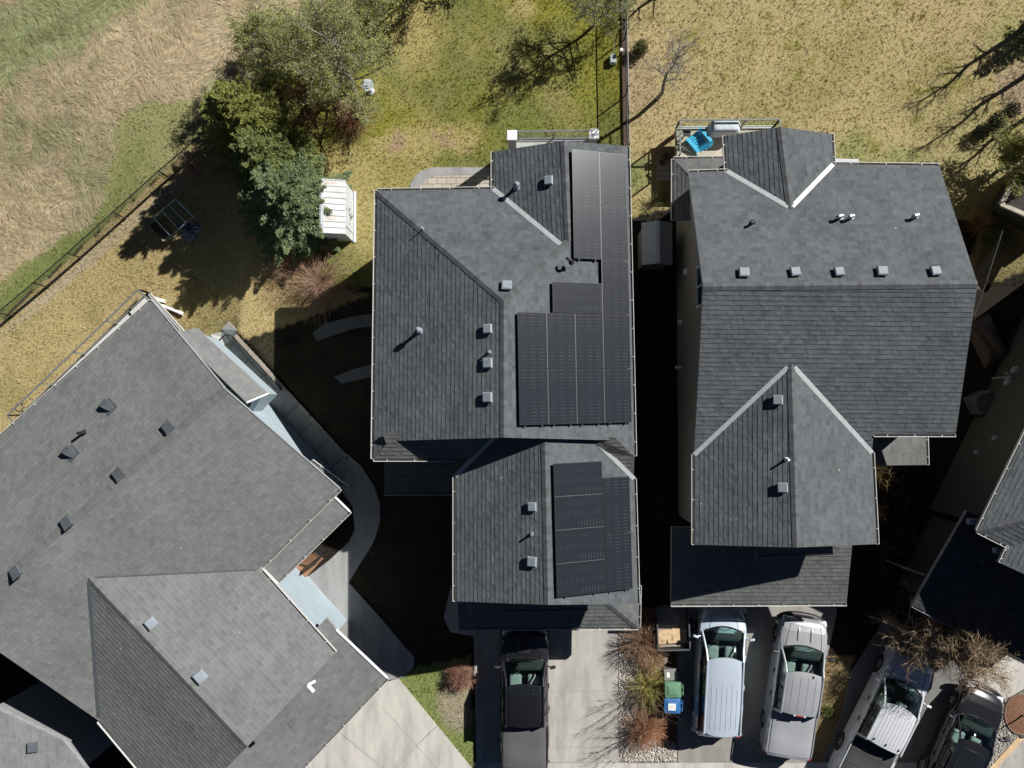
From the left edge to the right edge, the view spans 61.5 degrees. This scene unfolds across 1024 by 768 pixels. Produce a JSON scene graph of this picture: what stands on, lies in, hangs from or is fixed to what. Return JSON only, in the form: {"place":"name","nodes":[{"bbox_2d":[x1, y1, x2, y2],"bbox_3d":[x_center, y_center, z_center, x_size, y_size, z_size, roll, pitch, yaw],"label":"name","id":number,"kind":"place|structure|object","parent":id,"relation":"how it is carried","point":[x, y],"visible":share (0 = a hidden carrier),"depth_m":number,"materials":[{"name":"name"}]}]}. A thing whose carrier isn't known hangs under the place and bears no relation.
{"place":"outdoors","nodes":[
{"label":"outdoors","id":0,"kind":"place"},
{"bbox_2d":[0,0,316,283],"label":"tall grass","id":1,"kind":"structure","parent":0,"point":[113,14],"depth_m":36.82,"materials":[{"name":"beige plant"}]},
{"bbox_2d":[0,0,351,309],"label":"mown grass","id":2,"kind":"structure","parent":0,"point":[26,266],"depth_m":36.70,"materials":[{"name":"plant"}]},
{"bbox_2d":[313,314,373,340],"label":"path","id":3,"kind":"structure","parent":0,"point":[329,329],"depth_m":36.16,"materials":[{"name":"concrete"}]},
{"bbox_2d":[335,364,371,383],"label":"path","id":4,"kind":"structure","parent":0,"point":[363,372],"depth_m":36.09,"materials":[{"name":"concrete"}]},
{"bbox_2d":[306,642,471,767],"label":"driveway","id":5,"kind":"structure","parent":0,"point":[374,730],"depth_m":35.62,"materials":[{"name":"concrete"}]},
{"bbox_2d":[329,496,916,767],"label":"paving joints","id":6,"kind":"object","parent":5,"relation":"on","point":[416,745],"visible":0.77,"depth_m":35.47,"materials":[{"name":"grey concrete"}]},
{"bbox_2d":[0,0,1023,767],"bbox_3d":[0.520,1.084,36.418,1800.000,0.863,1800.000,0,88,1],"label":"ground","id":7,"kind":"structure","parent":0,"point":[402,580],"depth_m":36.29,"materials":[{"name":"plant"}]},
{"bbox_2d":[0,681,113,767],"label":"house","id":8,"kind":"structure","parent":7,"relation":"on","point":[43,725],"depth_m":33.24,"materials":[{"name":"grey"}]},
{"bbox_2d":[7,289,184,421],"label":"deck","id":9,"kind":"structure","parent":7,"relation":"on","point":[146,297],"depth_m":35.24,"materials":[{"name":"grey metal"}]},
{"bbox_2d":[148,219,171,242],"bbox_3d":[-14.947,-6.500,36.598,0.375,0.360,0.955,-43,88,-1],"label":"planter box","id":10,"kind":"object","parent":7,"relation":"on","point":[159,230],"visible":0.86,"depth_m":36.49,"materials":[{"name":"black"}]},
{"bbox_2d":[0,0,345,325],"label":"wire fence","id":11,"kind":"object","parent":7,"relation":"on","point":[79,257],"visible":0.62,"depth_m":36.23,"materials":[{"name":"grey metal"}]},
{"bbox_2d":[153,198,196,238],"bbox_3d":[-14.242,-7.022,36.737,1.309,1.120,1.133,-42,88,-1],"label":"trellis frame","id":12,"kind":"object","parent":7,"relation":"on","point":[170,220],"visible":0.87,"depth_m":36.19,"materials":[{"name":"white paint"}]},
{"bbox_2d":[167,148,211,195],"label":"bare shrub","id":13,"kind":"object","parent":7,"relation":"on","point":[190,168],"visible":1,"depth_m":35.96,"materials":[{"name":"brown plant"}]},
{"bbox_2d":[176,222,202,242],"bbox_3d":[-13.677,-6.613,36.517,0.981,0.250,1.004,-35,88,0],"label":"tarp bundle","id":14,"kind":"object","parent":7,"relation":"on","point":[189,231],"visible":0.99,"depth_m":36.55,"materials":[{"name":"blue plastic"}]},
{"bbox_2d":[0,299,388,767],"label":"house","id":15,"kind":"structure","parent":7,"relation":"on","point":[175,512],"depth_m":30.33,"materials":[{"name":"grey"}]},
{"bbox_2d":[196,74,316,177],"bbox_3d":[-10.417,-10.278,33.543,4.719,6.150,4.853,0,88,1],"label":"spruce tree","id":16,"kind":"object","parent":7,"relation":"on","point":[231,109],"visible":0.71,"depth_m":33.15,"materials":[{"name":"green plant"}]},
{"bbox_2d":[221,0,308,89],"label":"leafy tree","id":17,"kind":"object","parent":7,"relation":"on","point":[260,32],"visible":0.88,"depth_m":33.66,"materials":[{"name":"green plant"}]},
{"bbox_2d":[224,122,327,201],"bbox_3d":[-9.854,-8.738,33.973,4.085,5.173,3.803,18,89,1],"label":"spruce tree","id":18,"kind":"object","parent":7,"relation":"on","point":[252,150],"visible":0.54,"depth_m":33.05,"materials":[{"name":"green plant"}]},
{"bbox_2d":[260,250,303,285],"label":"bare shrub","id":19,"kind":"object","parent":7,"relation":"on","point":[280,266],"visible":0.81,"depth_m":35.96,"materials":[{"name":"brown plant"}]},
{"bbox_2d":[227,339,351,479],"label":"garden steps","id":20,"kind":"structure","parent":7,"relation":"on","point":[297,420],"depth_m":36.42,"materials":[{"name":"grey concrete"}]},
{"bbox_2d":[234,334,347,458],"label":"retaining wall","id":21,"kind":"structure","parent":7,"relation":"on","point":[253,354],"depth_m":36.08,"materials":[{"name":"grey concrete"}]},
{"bbox_2d":[219,334,281,389],"bbox_3d":[-11.100,-0.539,35.757,1.135,1.075,3.117,-43,88,-1],"label":"handrail","id":22,"kind":"object","parent":21,"relation":"on","point":[242,348],"visible":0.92,"depth_m":35.30,"materials":[{"name":"black metal"}]},
{"bbox_2d":[236,147,352,266],"bbox_3d":[-9.113,-7.336,33.943,5.054,5.194,5.060,0,88,1],"label":"spruce tree","id":23,"kind":"object","parent":7,"relation":"on","point":[276,207],"visible":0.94,"depth_m":33.84,"materials":[{"name":"green plant"}]},
{"bbox_2d":[274,71,335,140],"bbox_3d":[-8.721,-11.596,35.429,3.277,2.248,3.281,0,88,1],"label":"bare shrub","id":24,"kind":"object","parent":7,"relation":"on","point":[306,111],"visible":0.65,"depth_m":35.66,"materials":[{"name":"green plant"}]},
{"bbox_2d":[270,238,368,332],"bbox_3d":[-8.108,-4.272,35.616,4.306,1.584,4.275,0,88,1],"label":"bare shrub","id":25,"kind":"object","parent":7,"relation":"on","point":[317,289],"visible":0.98,"depth_m":35.80,"materials":[{"name":"brown plant"}]},
{"bbox_2d":[255,0,408,129],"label":"leafy tree","id":26,"kind":"object","parent":7,"relation":"on","point":[323,60],"visible":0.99,"depth_m":32.43,"materials":[{"name":"green plant"}]},
{"bbox_2d":[319,178,355,242],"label":"garden shed","id":27,"kind":"structure","parent":7,"relation":"on","point":[337,196],"depth_m":34.51,"materials":[{"name":"white metal"}]},
{"bbox_2d":[329,89,379,143],"bbox_3d":[-6.659,-11.212,35.799,2.299,1.623,2.450,0,88,1],"label":"bare shrub","id":28,"kind":"object","parent":7,"relation":"on","point":[353,121],"visible":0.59,"depth_m":35.91,"materials":[{"name":"brown plant"}]},
{"bbox_2d":[308,453,413,680],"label":"footpath","id":29,"kind":"structure","parent":7,"relation":"on","point":[386,651],"depth_m":35.84,"materials":[{"name":"grey concrete"}]},
{"bbox_2d":[345,0,422,35],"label":"leafy tree","id":30,"kind":"object","parent":7,"relation":"on","point":[376,5],"visible":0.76,"depth_m":34.42,"materials":[{"name":"green plant"}]},
{"bbox_2d":[420,175,491,188],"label":"patio","id":31,"kind":"structure","parent":7,"relation":"on","point":[458,180],"depth_m":36.27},
{"bbox_2d":[410,167,491,187],"bbox_3d":[-2.681,-8.752,36.345,3.873,0.147,1.282,-22,88,0],"label":"patio border","id":32,"kind":"object","parent":31,"relation":"on","point":[421,177],"visible":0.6,"depth_m":36.28,"materials":[{"name":"grey concrete"}]},
{"bbox_2d":[443,659,478,692],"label":"bare shrub","id":33,"kind":"object","parent":7,"relation":"on","point":[462,678],"visible":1,"depth_m":35.30,"materials":[{"name":"brown plant"}]},
{"bbox_2d":[371,140,641,630],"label":"house","id":34,"kind":"structure","parent":7,"relation":"on","point":[462,276],"depth_m":30.22,"materials":[{"name":"tile"}]},
{"bbox_2d":[517,312,546,367],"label":"solar panel","id":35,"kind":"object","parent":34,"relation":"attached to","point":[532,339],"visible":1,"depth_m":29.13,"materials":[{"name":"black glass"}]},
{"bbox_2d":[518,369,547,426],"bbox_3d":[0.726,0.459,29.101,1.024,0.436,1.967,0,88,1],"label":"solar panel","id":36,"kind":"object","parent":34,"relation":"attached to","point":[533,396],"visible":1,"depth_m":29.07,"materials":[{"name":"black glass"}]},
{"bbox_2d":[507,129,598,148],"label":"balcony","id":37,"kind":"structure","parent":34,"relation":"attached to","point":[514,140],"depth_m":34.90,"materials":[{"name":"grey wood"}]},
{"bbox_2d":[546,313,575,367],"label":"solar panel","id":38,"kind":"object","parent":34,"relation":"attached to","point":[561,352],"visible":1,"depth_m":29.52,"materials":[{"name":"glass"}]},
{"bbox_2d":[547,369,576,425],"bbox_3d":[1.720,0.452,29.485,1.033,0.448,1.967,0,88,1],"label":"solar panel","id":39,"kind":"object","parent":34,"relation":"attached to","point":[562,404],"visible":1,"depth_m":29.47,"materials":[{"name":"glass"}]},
{"bbox_2d":[552,282,601,313],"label":"solar panel","id":40,"kind":"object","parent":34,"relation":"attached to","point":[571,297],"visible":1,"depth_m":29.80,"materials":[{"name":"black glass"}]},
{"bbox_2d":[553,461,602,496],"bbox_3d":[2.300,3.300,29.896,1.771,0.770,1.186,0,88,1],"label":"solar panel","id":41,"kind":"object","parent":34,"relation":"attached to","point":[577,479],"visible":1,"depth_m":29.87,"materials":[{"name":"glass"}]},
{"bbox_2d":[554,494,603,530],"bbox_3d":[2.330,4.444,29.862,1.771,0.770,1.186,0,88,1],"label":"solar panel","id":42,"kind":"object","parent":34,"relation":"attached to","point":[578,512],"visible":1,"depth_m":29.83,"materials":[{"name":"glass"}]},
{"bbox_2d":[555,527,604,563],"bbox_3d":[2.359,5.587,29.828,1.771,0.770,1.186,0,88,1],"label":"solar panel","id":43,"kind":"object","parent":34,"relation":"attached to","point":[578,545],"visible":1,"depth_m":29.80,"materials":[{"name":"glass"}]},
{"bbox_2d":[556,559,605,597],"bbox_3d":[2.388,6.749,29.796,1.768,0.764,1.221,0,88,1],"label":"solar panel","id":44,"kind":"object","parent":34,"relation":"attached to","point":[580,578],"visible":1,"depth_m":29.76,"materials":[{"name":"black glass"}]},
{"bbox_2d":[571,149,599,205],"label":"solar panel","id":45,"kind":"object","parent":34,"relation":"attached to","point":[585,179],"visible":1,"depth_m":30.08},
{"bbox_2d":[573,204,600,260],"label":"solar panel","id":46,"kind":"object","parent":34,"relation":"attached to","point":[586,232],"visible":1,"depth_m":30.02,"materials":[{"name":"black glass"}]},
{"bbox_2d":[575,314,603,367],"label":"solar panel","id":47,"kind":"object","parent":34,"relation":"attached to","point":[589,340],"visible":1,"depth_m":29.91,"materials":[{"name":"glass"}]},
{"bbox_2d":[576,369,604,424],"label":"solar panel","id":48,"kind":"object","parent":34,"relation":"attached to","point":[590,394],"visible":1,"depth_m":29.86,"materials":[{"name":"glass"}]},
{"bbox_2d":[599,152,626,207],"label":"solar panel","id":49,"kind":"object","parent":34,"relation":"attached to","point":[613,182],"visible":1,"depth_m":30.47,"materials":[{"name":"glass"}]},
{"bbox_2d":[600,206,627,260],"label":"solar panel","id":50,"kind":"object","parent":34,"relation":"attached to","point":[614,235],"visible":1,"depth_m":30.41,"materials":[{"name":"glass"}]},
{"bbox_2d":[601,260,628,314],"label":"solar panel","id":51,"kind":"object","parent":34,"relation":"attached to","point":[615,285],"visible":1,"depth_m":30.36,"materials":[{"name":"glass"}]},
{"bbox_2d":[602,476,630,533],"bbox_3d":[3.703,4.284,30.429,1.047,0.450,2.001,0,88,1],"label":"solar panel","id":52,"kind":"object","parent":34,"relation":"attached to","point":[616,506],"visible":1,"depth_m":30.40,"materials":[{"name":"black glass"}]},
{"bbox_2d":[602,314,630,367],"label":"solar panel","id":53,"kind":"object","parent":34,"relation":"attached to","point":[616,341],"visible":1,"depth_m":30.30,"materials":[{"name":"glass"}]},
{"bbox_2d":[604,369,631,423],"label":"solar panel","id":54,"kind":"object","parent":34,"relation":"attached to","point":[617,396],"visible":1,"depth_m":30.25,"materials":[{"name":"glass"}]},
{"bbox_2d":[604,533,632,592],"bbox_3d":[3.755,6.307,30.368,1.047,0.450,2.057,0,88,1],"label":"solar panel","id":55,"kind":"object","parent":34,"relation":"attached to","point":[618,560],"visible":1,"depth_m":30.34,"materials":[{"name":"black glass"}]},
{"bbox_2d":[563,0,638,54],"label":"budding tree","id":56,"kind":"object","parent":7,"relation":"on","point":[596,7],"visible":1,"depth_m":34.14,"materials":[{"name":"green plant"}]},
{"bbox_2d":[621,0,628,145],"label":"timber edging","id":57,"kind":"object","parent":7,"relation":"on","point":[623,90],"visible":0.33,"depth_m":36.23,"materials":[{"name":"wood"}]},
{"bbox_2d":[623,0,629,145],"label":"wire fence","id":58,"kind":"object","parent":7,"relation":"on","point":[627,84],"visible":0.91,"depth_m":35.58,"materials":[{"name":"black metal"}]},
{"bbox_2d":[632,38,648,56],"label":"evergreen shrub","id":59,"kind":"object","parent":7,"relation":"on","point":[640,48],"visible":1,"depth_m":35.81,"materials":[{"name":"green plant"}]},
{"bbox_2d":[618,627,676,762],"bbox_3d":[5.596,12.563,35.606,2.430,0.120,6.033,0,88,1],"label":"gravel bed","id":60,"kind":"object","parent":7,"relation":"on","point":[630,666],"visible":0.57,"depth_m":35.53,"materials":[{"name":"grey gravel"}]},
{"bbox_2d":[617,720,658,767],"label":"bare shrub","id":61,"kind":"object","parent":60,"relation":"on","point":[633,733],"visible":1,"depth_m":34.46,"materials":[{"name":"brown plant"}]},
{"bbox_2d":[615,615,671,673],"bbox_3d":[5.339,10.652,34.867,2.370,1.761,2.500,-36,88,0],"label":"bare shrub","id":62,"kind":"object","parent":60,"relation":"on","point":[643,645],"visible":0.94,"depth_m":35.02,"materials":[{"name":"brown plant"}]},
{"bbox_2d":[618,703,669,753],"bbox_3d":[5.488,14.065,34.954,2.426,1.469,2.236,0,88,1],"label":"bare shrub","id":63,"kind":"object","parent":60,"relation":"on","point":[648,731],"visible":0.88,"depth_m":35.09,"materials":[{"name":"brown plant"}]},
{"bbox_2d":[637,649,665,682],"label":"bare shrub","id":64,"kind":"object","parent":60,"relation":"on","point":[650,664],"visible":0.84,"depth_m":35.22,"materials":[{"name":"brown plant"}]},
{"bbox_2d":[636,608,676,750],"bbox_3d":[5.934,12.200,35.604,1.713,0.135,5.869,0,88,1],"label":"mulch bed","id":65,"kind":"object","parent":60,"relation":"on","point":[671,735],"visible":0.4,"depth_m":35.52,"materials":[{"name":"brown plant"}]},
{"bbox_2d":[621,662,667,714],"bbox_3d":[5.628,12.390,34.861,2.233,1.520,2.157,-27,88,0],"label":"bare shrub","id":66,"kind":"object","parent":65,"relation":"on","point":[652,686],"visible":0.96,"depth_m":35.04,"materials":[{"name":"green plant"}]},
{"bbox_2d":[625,680,678,729],"bbox_3d":[5.478,12.485,34.120,2.419,2.905,2.338,0,88,1],"label":"bare shrub","id":67,"kind":"object","parent":65,"relation":"on","point":[644,707],"visible":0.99,"depth_m":34.22,"materials":[{"name":"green plant"}]},
{"bbox_2d":[663,666,678,680],"bbox_3d":[6.480,11.835,35.260,0.580,0.550,0.460,-5,88,1],"label":"clear tub","id":68,"kind":"object","parent":65,"relation":"on","point":[671,672],"visible":1,"depth_m":34.99,"materials":[{"name":"plastic"}]},
{"bbox_2d":[650,583,692,651],"bbox_3d":[6.517,9.482,35.182,1.710,0.829,2.626,-2,88,1],"label":"utility trailer","id":69,"kind":"object","parent":65,"relation":"on","point":[667,616],"visible":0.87,"depth_m":35.15,"materials":[{"name":"paint"}]},
{"bbox_2d":[658,629,672,643],"bbox_3d":[6.225,10.308,35.089,0.620,0.040,0.550,-6,88,1],"label":"lumber","id":70,"kind":"object","parent":69,"relation":"on","point":[664,635],"visible":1,"depth_m":35.07,"materials":[{"name":"beige wood"}]},
{"bbox_2d":[663,695,682,713],"bbox_3d":[6.488,12.940,34.981,0.759,1.049,0.600,2,88,1],"label":"wheelie bin","id":71,"kind":"object","parent":65,"relation":"on","point":[672,705],"visible":0.92,"depth_m":34.49,"materials":[{"name":"plastic"}]},
{"bbox_2d":[664,680,683,697],"bbox_3d":[6.519,12.314,35.002,0.759,1.045,0.600,-1,88,1],"label":"wheelie bin","id":72,"kind":"object","parent":65,"relation":"on","point":[673,688],"visible":0.96,"depth_m":34.51,"materials":[{"name":"plastic"}]},
{"bbox_2d":[638,220,672,270],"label":"storage shed","id":73,"kind":"structure","parent":7,"relation":"on","point":[655,251],"depth_m":33.98,"materials":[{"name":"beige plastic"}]},
{"bbox_2d":[657,161,670,179],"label":"patio","id":74,"kind":"structure","parent":7,"relation":"on","point":[663,172],"depth_m":36.16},
{"bbox_2d":[639,18,703,99],"bbox_3d":[5.987,-12.091,33.055,2.296,6.696,1.992,0,88,1],"label":"bare tree","id":75,"kind":"object","parent":7,"relation":"on","point":[666,74],"visible":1,"depth_m":32.16,"materials":[{"name":"brown plant"}]},
{"bbox_2d":[673,119,780,157],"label":"deck","id":76,"kind":"structure","parent":7,"relation":"on","point":[682,148],"depth_m":35.27,"materials":[{"name":"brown wood"}]},
{"bbox_2d":[685,127,712,155],"bbox_3d":[7.616,-9.783,34.821,0.820,1.011,0.912,-40,88,0],"label":"garden chair","id":77,"kind":"object","parent":76,"relation":"on","point":[705,145],"visible":0.99,"depth_m":34.77,"materials":[{"name":"teal plastic"}]},
{"bbox_2d":[707,121,739,137],"bbox_3d":[8.592,-10.333,34.864,1.236,0.850,0.554,0,88,1],"label":"covered barbecue","id":78,"kind":"object","parent":76,"relation":"on","point":[717,129],"visible":0.88,"depth_m":34.48,"materials":[{"name":"silver plastic"}]},
{"bbox_2d":[670,127,977,606],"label":"house","id":79,"kind":"structure","parent":7,"relation":"on","point":[825,302],"depth_m":29.97,"materials":[{"name":"tile"}]},
{"bbox_2d":[696,265,701,307],"bbox_3d":[6.794,-3.557,30.926,0.076,1.370,1.520,0,88,1],"label":"window","id":80,"kind":"structure","parent":79,"relation":"in","point":[698,279],"depth_m":31.43,"materials":[{"name":"black glass"}]},
{"bbox_2d":[875,465,905,493],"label":"bare shrub","id":81,"kind":"object","parent":7,"relation":"on","point":[879,472],"visible":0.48,"depth_m":34.85,"materials":[{"name":"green plant"}]},
{"bbox_2d":[861,582,1020,702],"bbox_3d":[16.510,10.156,33.151,3.780,4.974,4.705,-35,88,0],"label":"bare shrub","id":82,"kind":"object","parent":7,"relation":"on","point":[950,650],"visible":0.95,"depth_m":32.68,"materials":[{"name":"beige plant"}]},
{"bbox_2d":[897,317,1023,663],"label":"house","id":83,"kind":"structure","parent":7,"relation":"on","point":[968,560],"depth_m":32.51,"materials":[{"name":"tile"}]},
{"bbox_2d":[963,390,992,414],"bbox_3d":[19.216,0.767,35.308,0.800,0.828,0.800,-25,88,0],"label":"air conditioner","id":84,"kind":"object","parent":7,"relation":"on","point":[979,402],"visible":0.99,"depth_m":34.93,"materials":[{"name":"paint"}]},
{"bbox_2d":[963,204,997,239],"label":"shrub","id":85,"kind":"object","parent":7,"relation":"on","point":[979,221],"depth_m":35.69,"materials":[{"name":"brown plant"}]},
{"bbox_2d":[972,122,991,139],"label":"evergreen shrub","id":86,"kind":"object","parent":7,"relation":"on","point":[982,131],"visible":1,"depth_m":35.57,"materials":[{"name":"green plant"}]},
{"bbox_2d":[970,314,1008,368],"bbox_3d":[19.767,-1.782,35.580,1.200,0.379,2.000,-25,88,0],"label":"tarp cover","id":87,"kind":"object","parent":7,"relation":"on","point":[987,341],"visible":0.97,"depth_m":35.51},
{"bbox_2d":[972,221,1006,321],"bbox_3d":[18.755,-3.289,35.214,0.128,1.470,6.881,19,89,1],"label":"wire fence","id":88,"kind":"object","parent":7,"relation":"on","point":[995,251],"visible":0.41,"depth_m":34.80,"materials":[{"name":"grey metal"}]},
{"bbox_2d":[977,223,1006,250],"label":"evergreen shrub","id":89,"kind":"object","parent":7,"relation":"on","point":[985,235],"visible":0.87,"depth_m":35.50,"materials":[{"name":"green plant"}]},
{"bbox_2d":[987,114,1003,132],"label":"evergreen shrub","id":90,"kind":"object","parent":7,"relation":"on","point":[994,121],"visible":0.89,"depth_m":35.54,"materials":[{"name":"green plant"}]},
{"bbox_2d":[973,655,1023,698],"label":"footpath","id":91,"kind":"structure","parent":7,"relation":"on","point":[1017,685],"depth_m":35.33,"materials":[{"name":"concrete"}]},
{"bbox_2d":[988,160,1023,231],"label":"deck","id":92,"kind":"structure","parent":7,"relation":"on","point":[1008,204],"depth_m":34.39,"materials":[{"name":"brown wood"}]},
{"bbox_2d":[988,690,1023,767],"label":"gravel bed","id":93,"kind":"object","parent":7,"relation":"on","point":[1006,744],"visible":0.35,"depth_m":35.27,"materials":[{"name":"grey gravel"}]},
{"bbox_2d":[1003,694,1023,734],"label":"mulch ring","id":94,"kind":"object","parent":93,"relation":"on","point":[1013,710],"visible":1,"depth_m":35.22,"materials":[{"name":"wood"}]},
{"bbox_2d":[989,103,1023,197],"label":"leafy tree","id":95,"kind":"object","parent":7,"relation":"on","point":[1012,152],"visible":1,"depth_m":33.84,"materials":[{"name":"green plant"}]},
{"bbox_2d":[990,736,1023,767],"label":"kerb strip","id":96,"kind":"object","parent":7,"relation":"on","point":[1008,751],"visible":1,"depth_m":35.22,"materials":[{"name":"beige concrete"}]},
{"bbox_2d":[1003,100,1021,118],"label":"evergreen shrub","id":97,"kind":"object","parent":7,"relation":"on","point":[1010,107],"visible":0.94,"depth_m":35.54,"materials":[{"name":"green plant"}]},
{"bbox_2d":[444,587,619,761],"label":"driveway","id":98,"kind":"structure","parent":0,"point":[583,703],"depth_m":35.58,"materials":[{"name":"concrete"}]},
{"bbox_2d":[493,630,555,767],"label":"pickup truck","id":99,"kind":"object","parent":98,"relation":"on","point":[524,711],"visible":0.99,"depth_m":34.30,"materials":[{"name":"black paint"}]},
{"bbox_2d":[474,762,916,767],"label":"sidewalk","id":100,"kind":"structure","parent":0,"point":[689,765],"depth_m":35.41,"materials":[{"name":"concrete"}]},
{"bbox_2d":[677,605,836,761],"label":"driveway","id":101,"kind":"structure","parent":0,"point":[760,624],"depth_m":35.48,"materials":[{"name":"concrete"}]},
{"bbox_2d":[690,605,754,737],"bbox_3d":[8.398,11.586,34.654,2.479,1.731,5.500,3,88,1],"label":"minivan","id":102,"kind":"object","parent":101,"relation":"on","point":[717,699],"visible":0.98,"depth_m":34.20,"materials":[{"name":"white metal"}]},
{"bbox_2d":[758,611,834,760],"bbox_3d":[11.394,12.180,34.530,2.500,1.858,5.890,9,88,1],"label":"pickup truck","id":103,"kind":"object","parent":101,"relation":"on","point":[790,715],"visible":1,"depth_m":34.23,"materials":[{"name":"silver metal"}]},
{"bbox_2d":[822,614,967,761],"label":"driveway","id":104,"kind":"structure","parent":0,"point":[940,689],"depth_m":35.37,"materials":[{"name":"concrete"}]},
{"bbox_2d":[828,646,932,767],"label":"pickup truck","id":105,"kind":"object","parent":104,"relation":"on","point":[881,726],"visible":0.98,"depth_m":34.20,"materials":[{"name":"silver metal"}]},
{"bbox_2d":[917,679,1004,767],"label":"suv","id":106,"kind":"object","parent":104,"relation":"on","point":[965,735],"visible":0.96,"depth_m":34.27,"materials":[{"name":"black paint"}]},
{"bbox_2d":[998,740,1023,767],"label":"sidewalk","id":107,"kind":"structure","parent":0,"point":[1014,758],"depth_m":35.23,"materials":[{"name":"concrete"}]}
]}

